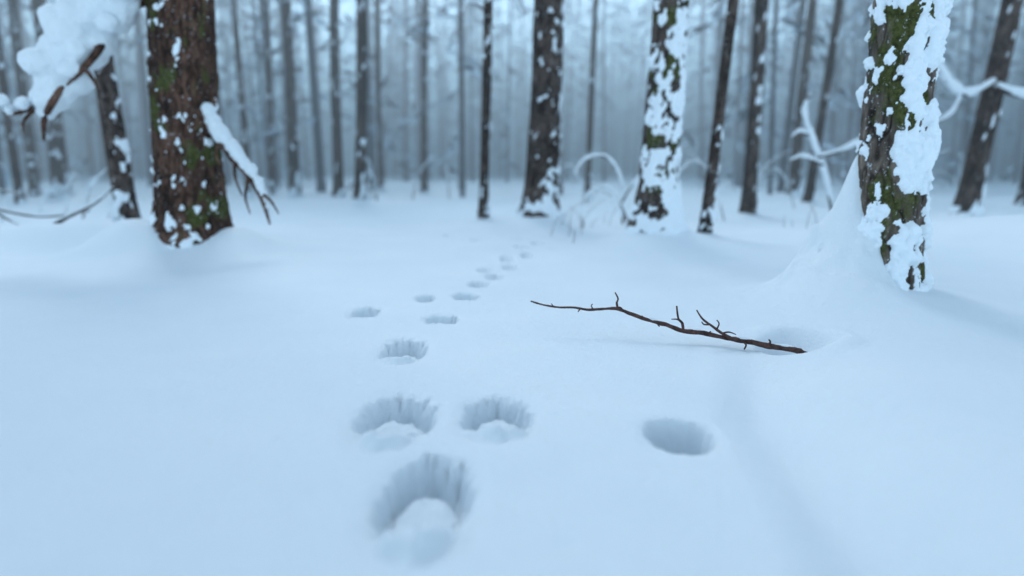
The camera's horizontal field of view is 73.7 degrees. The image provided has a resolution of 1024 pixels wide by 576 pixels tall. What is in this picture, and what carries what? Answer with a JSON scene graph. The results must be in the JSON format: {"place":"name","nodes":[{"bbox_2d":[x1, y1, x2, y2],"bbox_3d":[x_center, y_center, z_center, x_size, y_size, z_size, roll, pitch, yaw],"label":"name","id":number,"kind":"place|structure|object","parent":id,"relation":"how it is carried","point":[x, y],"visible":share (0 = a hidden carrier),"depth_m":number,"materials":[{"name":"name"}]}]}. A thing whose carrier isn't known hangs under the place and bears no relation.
{"place":"outdoors","nodes":[
{"label":"outdoors","id":0,"kind":"place"},
{"bbox_2d":[0,155,1023,575],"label":"snow ground","id":1,"kind":"structure","parent":0,"point":[394,379],"depth_m":1.55,"materials":[{"name":"white snow"}]},
{"bbox_2d":[0,1,27,203],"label":"pine tree","id":2,"kind":"object","parent":1,"relation":"on","point":[13,157],"visible":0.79,"depth_m":10.24,"materials":[{"name":"grey plant"}]},
{"bbox_2d":[0,0,54,195],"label":"pine tree","id":3,"kind":"object","parent":1,"relation":"on","point":[34,187],"visible":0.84,"depth_m":13.52,"materials":[{"name":"grey plant"}]},
{"bbox_2d":[30,0,75,195],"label":"pine tree","id":4,"kind":"object","parent":1,"relation":"on","point":[58,160],"visible":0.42,"depth_m":12.85,"materials":[{"name":"grey plant"}]},
{"bbox_2d":[0,163,109,212],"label":"snowy shrub","id":5,"kind":"object","parent":1,"relation":"on","point":[91,178],"visible":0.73,"depth_m":9.09,"materials":[{"name":"white snow"}]},
{"bbox_2d":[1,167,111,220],"bbox_3d":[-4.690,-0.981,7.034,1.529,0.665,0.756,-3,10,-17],"label":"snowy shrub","id":6,"kind":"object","parent":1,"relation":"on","point":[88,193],"visible":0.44,"depth_m":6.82,"materials":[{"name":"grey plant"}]},
{"bbox_2d":[0,186,113,224],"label":"fallen limbs","id":7,"kind":"object","parent":1,"relation":"on","point":[67,215],"visible":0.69,"depth_m":5.15,"materials":[{"name":"grey plant"}]},
{"bbox_2d":[94,55,143,222],"bbox_3d":[-3.291,-5.408,4.958,1.515,10.494,2.181,7,12,34],"label":"pine tree","id":8,"kind":"object","parent":1,"relation":"on","point":[124,204],"visible":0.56,"depth_m":5.24,"materials":[{"name":"brown plant"}]},
{"bbox_2d":[0,0,278,248],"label":"pine tree","id":9,"kind":"object","parent":1,"relation":"on","point":[69,54],"visible":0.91,"depth_m":3.77,"materials":[{"name":"brown plant"}]},
{"bbox_2d":[215,0,254,196],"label":"pine tree","id":10,"kind":"object","parent":1,"relation":"on","point":[242,101],"visible":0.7,"depth_m":13.47,"materials":[{"name":"grey plant"}]},
{"bbox_2d":[263,0,312,193],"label":"pine tree","id":11,"kind":"object","parent":1,"relation":"on","point":[272,189],"visible":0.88,"depth_m":14.51,"materials":[{"name":"grey plant"}]},
{"bbox_2d":[280,0,303,195],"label":"pine tree","id":12,"kind":"object","parent":1,"relation":"on","point":[294,182],"visible":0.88,"depth_m":13.11,"materials":[{"name":"grey plant"}]},
{"bbox_2d":[329,0,347,196],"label":"pine tree","id":13,"kind":"object","parent":1,"relation":"on","point":[338,188],"visible":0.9,"depth_m":12.44,"materials":[{"name":"grey plant"}]},
{"bbox_2d":[351,0,369,199],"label":"pine tree","id":14,"kind":"object","parent":1,"relation":"on","point":[360,191],"visible":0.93,"depth_m":9.64,"materials":[{"name":"grey plant"}]},
{"bbox_2d":[374,0,403,189],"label":"pine tree","id":15,"kind":"object","parent":1,"relation":"on","point":[380,184],"visible":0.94,"depth_m":15.77,"materials":[{"name":"grey plant"}]},
{"bbox_2d":[366,156,449,199],"bbox_3d":[-1.729,-1.707,10.732,1.412,0.759,0.980,0,10,0],"label":"snowy shrub","id":16,"kind":"object","parent":1,"relation":"on","point":[372,176],"visible":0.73,"depth_m":10.96,"materials":[{"name":"white snow"}]},
{"bbox_2d":[387,0,472,193],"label":"pine tree","id":17,"kind":"object","parent":1,"relation":"on","point":[424,187],"visible":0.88,"depth_m":14.61,"materials":[{"name":"grey plant"}]},
{"bbox_2d":[440,0,483,188],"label":"pine tree","id":18,"kind":"object","parent":1,"relation":"on","point":[458,19],"visible":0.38,"depth_m":17.39,"materials":[{"name":"grey plant"}]},
{"bbox_2d":[476,0,493,217],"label":"pine tree","id":19,"kind":"object","parent":1,"relation":"on","point":[483,211],"visible":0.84,"depth_m":6.38,"materials":[{"name":"grey plant"}]},
{"bbox_2d":[462,0,526,15],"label":"snowy branch","id":20,"kind":"object","parent":19,"relation":"attached to","point":[481,7],"visible":1,"depth_m":6.14,"materials":[{"name":"white snow"}]},
{"bbox_2d":[0,0,1023,196],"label":"distant forest","id":21,"kind":"object","parent":1,"relation":"on","point":[1012,159],"visible":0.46,"depth_m":31.12,"materials":[{"name":"grey plant"}]},
{"bbox_2d":[516,0,564,217],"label":"pine tree","id":22,"kind":"object","parent":1,"relation":"on","point":[540,198],"visible":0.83,"depth_m":5.97,"materials":[{"name":"brown plant"}]},
{"bbox_2d":[558,93,563,193],"bbox_3d":[1.258,-7.407,12.854,1.515,11.861,2.181,-8,13,-39],"label":"pine tree","id":23,"kind":"object","parent":1,"relation":"on","point":[560,186],"visible":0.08,"depth_m":13.74,"materials":[{"name":"grey plant"}]},
{"bbox_2d":[583,0,598,198],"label":"pine tree","id":24,"kind":"object","parent":1,"relation":"on","point":[588,170],"visible":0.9,"depth_m":11.11,"materials":[{"name":"grey plant"}]},
{"bbox_2d":[573,153,636,226],"bbox_3d":[0.955,-0.865,6.054,0.816,0.662,0.374,-2,10,-14],"label":"bent sapling","id":25,"kind":"object","parent":1,"relation":"on","point":[611,188],"visible":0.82,"depth_m":6.09,"materials":[{"name":"white plant"}]},
{"bbox_2d":[561,160,700,203],"bbox_3d":[1.665,-1.507,9.970,2.059,0.710,0.290,3,10,18],"label":"snowy shrub","id":26,"kind":"object","parent":1,"relation":"on","point":[611,185],"visible":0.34,"depth_m":10.09,"materials":[{"name":"white snow"}]},
{"bbox_2d":[623,0,691,235],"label":"pine tree","id":27,"kind":"object","parent":1,"relation":"on","point":[656,208],"visible":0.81,"depth_m":4.29,"materials":[{"name":"white plant"}]},
{"bbox_2d":[530,292,807,353],"bbox_3d":[0.468,0.112,2.004,0.876,0.177,0.048,4,11,23],"label":"fallen branch","id":28,"kind":"object","parent":1,"relation":"on","point":[765,345],"visible":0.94,"depth_m":1.97,"materials":[{"name":"brown wood"}]},
{"bbox_2d":[630,149,735,220],"bbox_3d":[1.722,-1.048,7.106,1.034,0.770,0.680,0,10,0],"label":"snowy shrub","id":29,"kind":"object","parent":1,"relation":"on","point":[705,167],"visible":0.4,"depth_m":6.95,"materials":[{"name":"white snow"}]},
{"bbox_2d":[551,197,816,242],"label":"dry stems","id":30,"kind":"object","parent":1,"relation":"on","point":[614,211],"visible":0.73,"depth_m":5.44,"materials":[{"name":"grey plant"}]},
{"bbox_2d":[696,0,738,232],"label":"pine tree","id":31,"kind":"object","parent":1,"relation":"on","point":[708,217],"visible":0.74,"depth_m":4.70,"materials":[{"name":"brown plant"}]},
{"bbox_2d":[738,0,768,213],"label":"pine tree","id":32,"kind":"object","parent":1,"relation":"on","point":[748,201],"visible":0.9,"depth_m":7.14,"materials":[{"name":"brown plant"}]},
{"bbox_2d":[758,150,835,208],"bbox_3d":[3.751,-1.306,8.429,1.928,0.760,0.447,0,10,-3],"label":"snowy shrub","id":33,"kind":"object","parent":1,"relation":"on","point":[760,171],"visible":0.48,"depth_m":8.56,"materials":[{"name":"white snow"}]},
{"bbox_2d":[785,0,817,195],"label":"pine tree","id":34,"kind":"object","parent":1,"relation":"on","point":[794,181],"visible":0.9,"depth_m":11.56,"materials":[{"name":"grey plant"}]},
{"bbox_2d":[801,0,843,202],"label":"pine tree","id":35,"kind":"object","parent":1,"relation":"on","point":[809,194],"visible":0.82,"depth_m":9.16,"materials":[{"name":"grey plant"}]},
{"bbox_2d":[789,93,858,209],"bbox_3d":[2.898,-1.187,6.122,0.832,1.076,0.190,1,10,6],"label":"bent sapling","id":36,"kind":"object","parent":1,"relation":"on","point":[809,132],"visible":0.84,"depth_m":6.09,"materials":[{"name":"white plant"}]},
{"bbox_2d":[855,0,953,291],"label":"pine tree","id":37,"kind":"object","parent":1,"relation":"on","point":[898,144],"visible":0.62,"depth_m":2.31,"materials":[{"name":"grey plant"}]},
{"bbox_2d":[933,149,961,198],"bbox_3d":[5.859,-1.462,9.365,1.412,0.846,0.702,-4,10,-20],"label":"snowy shrub","id":38,"kind":"object","parent":1,"relation":"on","point":[950,176],"visible":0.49,"depth_m":9.54,"materials":[{"name":"white plant"}]},
{"bbox_2d":[948,0,1023,215],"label":"pine tree","id":39,"kind":"object","parent":1,"relation":"on","point":[970,194],"visible":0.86,"depth_m":6.75,"materials":[{"name":"brown plant"}]},
{"bbox_2d":[938,63,1023,121],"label":"snowy branch","id":40,"kind":"object","parent":39,"relation":"attached to","point":[955,86],"visible":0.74,"depth_m":6.53,"materials":[{"name":"white snow"}]},
{"bbox_2d":[1012,162,1023,204],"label":"pine tree","id":41,"kind":"object","parent":1,"relation":"on","point":[1018,199],"visible":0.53,"depth_m":8.90,"materials":[{"name":"brown plant"}]},
{"bbox_2d":[0,0,1023,172],"label":"sky","id":42,"kind":"structure","parent":0,"point":[348,48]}
]}

